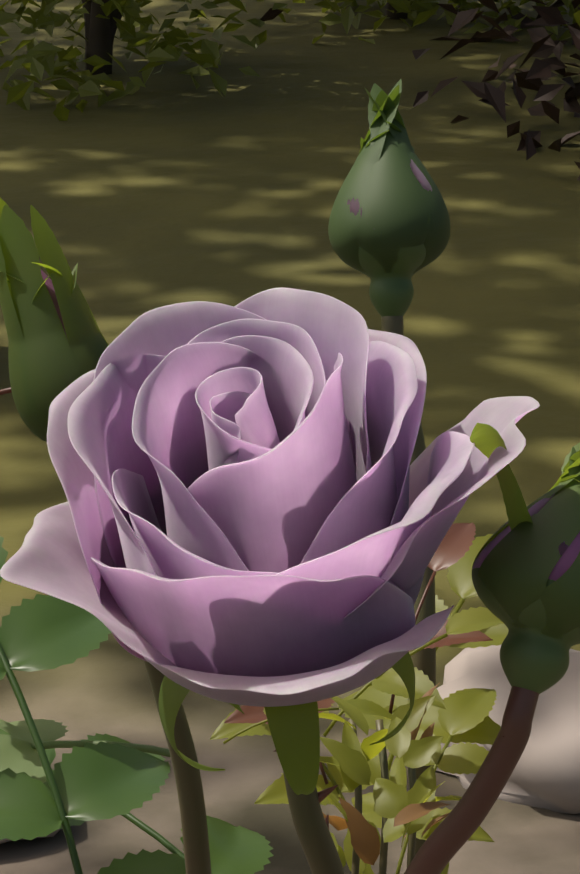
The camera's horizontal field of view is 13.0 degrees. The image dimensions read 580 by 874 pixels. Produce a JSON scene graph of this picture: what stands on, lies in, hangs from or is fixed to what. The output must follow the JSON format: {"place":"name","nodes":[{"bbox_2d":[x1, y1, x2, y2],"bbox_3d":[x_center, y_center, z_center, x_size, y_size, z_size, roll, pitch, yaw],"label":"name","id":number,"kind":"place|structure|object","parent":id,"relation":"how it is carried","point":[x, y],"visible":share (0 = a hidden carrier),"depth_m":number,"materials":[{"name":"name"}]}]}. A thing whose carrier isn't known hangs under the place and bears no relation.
{"place":"outdoors","nodes":[
{"label":"outdoors","id":0,"kind":"place"},
{"bbox_2d":[0,387,11,394],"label":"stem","id":1,"kind":"object","parent":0,"point":[5,391],"depth_m":0.85,"materials":[{"name":"red plant"}]},
{"bbox_2d":[0,719,169,782],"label":"pale leaf","id":2,"kind":"object","parent":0,"point":[18,752],"visible":0.71,"depth_m":0.64,"materials":[{"name":"green plant"}]},
{"bbox_2d":[0,729,273,873],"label":"dark leaf","id":3,"kind":"object","parent":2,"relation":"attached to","point":[239,849],"visible":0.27,"depth_m":0.68,"materials":[{"name":"green plant"}]},
{"bbox_2d":[0,197,211,873],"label":"bud","id":4,"kind":"object","parent":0,"point":[58,343],"depth_m":0.49,"materials":[{"name":"green plant"}]},
{"bbox_2d":[0,536,334,873],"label":"leaf","id":5,"kind":"object","parent":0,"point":[100,780],"depth_m":0.62,"materials":[{"name":"green plant"}]},
{"bbox_2d":[159,652,414,794],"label":"sepals","id":6,"kind":"object","parent":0,"point":[295,731],"visible":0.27,"depth_m":0.47,"materials":[{"name":"green plant"}]},
{"bbox_2d":[0,0,579,873],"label":"ground","id":7,"kind":"structure","parent":0,"point":[168,184],"depth_m":4.04,"materials":[{"name":"brown soil"}]},
{"bbox_2d":[0,829,60,843],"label":"stone","id":8,"kind":"object","parent":7,"relation":"on","point":[52,834],"visible":0.02,"depth_m":2.06,"materials":[{"name":"grey stone"}]},
{"bbox_2d":[0,0,374,120],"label":"olive bush","id":9,"kind":"object","parent":7,"relation":"on","point":[102,22],"visible":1,"depth_m":5.18,"materials":[{"name":"green plant"}]},
{"bbox_2d":[273,749,344,873],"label":"rose stem","id":10,"kind":"object","parent":7,"relation":"on","point":[311,823],"visible":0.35,"depth_m":0.51,"materials":[{"name":"green plant"}]},
{"bbox_2d":[0,288,539,706],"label":"rose bloom","id":11,"kind":"object","parent":10,"relation":"attached to","point":[257,509],"visible":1,"depth_m":0.46,"materials":[{"name":"purple plant"}]},
{"bbox_2d":[185,0,579,43],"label":"olive bush","id":12,"kind":"object","parent":7,"relation":"on","point":[399,10],"visible":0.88,"depth_m":5.99,"materials":[{"name":"green plant"}]},
{"bbox_2d":[260,0,579,42],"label":"dark hedge","id":13,"kind":"object","parent":7,"relation":"on","point":[270,14],"visible":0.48,"depth_m":5.92,"materials":[{"name":"green plant"}]},
{"bbox_2d":[412,0,579,180],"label":"dark hedge","id":14,"kind":"object","parent":7,"relation":"on","point":[545,45],"visible":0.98,"depth_m":4.94,"materials":[{"name":"purple plant"}]},
{"bbox_2d":[436,644,579,813],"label":"stone","id":15,"kind":"object","parent":7,"relation":"on","point":[545,774],"visible":0.48,"depth_m":2.14,"materials":[{"name":"beige stone"}]},
{"bbox_2d":[281,683,461,873],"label":"young growth","id":16,"kind":"object","parent":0,"point":[399,809],"visible":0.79,"depth_m":0.57,"materials":[{"name":"green plant"}]},
{"bbox_2d":[210,704,378,805],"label":"leaves","id":17,"kind":"object","parent":16,"relation":"attached to","point":[275,792],"visible":0.25,"depth_m":0.70,"materials":[{"name":"green plant"}]},
{"bbox_2d":[223,698,392,743],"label":"leaves","id":18,"kind":"object","parent":16,"relation":"on","point":[364,706],"visible":0.4,"depth_m":0.59,"materials":[{"name":"green plant"}]},
{"bbox_2d":[323,607,503,736],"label":"leaves","id":19,"kind":"object","parent":16,"relation":"on","point":[390,681],"visible":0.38,"depth_m":0.60,"materials":[{"name":"green plant"}]},
{"bbox_2d":[338,534,507,771],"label":"leaves","id":20,"kind":"object","parent":16,"relation":"attached to","point":[486,730],"visible":0.25,"depth_m":0.67,"materials":[{"name":"green plant"}]},
{"bbox_2d":[352,688,496,873],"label":"leaves","id":21,"kind":"object","parent":16,"relation":"attached to","point":[465,710],"visible":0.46,"depth_m":0.64,"materials":[{"name":"plant"}]},
{"bbox_2d":[389,522,492,713],"bbox_3d":[0.033,0.044,0.632,0.033,0.035,0.040,-2,18,-6],"label":"red leaf","id":22,"kind":"object","parent":16,"relation":"on","point":[456,543],"visible":0.35,"depth_m":0.63,"materials":[{"name":"red plant"}]},
{"bbox_2d":[328,79,450,854],"bbox_3d":[0.025,0.167,0.725,0.042,0.548,0.059,1,18,2],"label":"bud","id":23,"kind":"object","parent":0,"point":[389,228],"depth_m":0.64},
{"bbox_2d":[404,442,579,873],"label":"bud","id":24,"kind":"object","parent":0,"point":[526,578],"depth_m":0.47,"materials":[{"name":"green plant"}]},
{"bbox_2d":[470,423,532,529],"bbox_3d":[0.040,0.008,0.461,0.007,0.027,0.017,15,23,38],"label":"sepal","id":25,"kind":"object","parent":24,"relation":"attached to","point":[487,439],"visible":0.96,"depth_m":0.46,"materials":[{"name":"green plant"}]}
]}

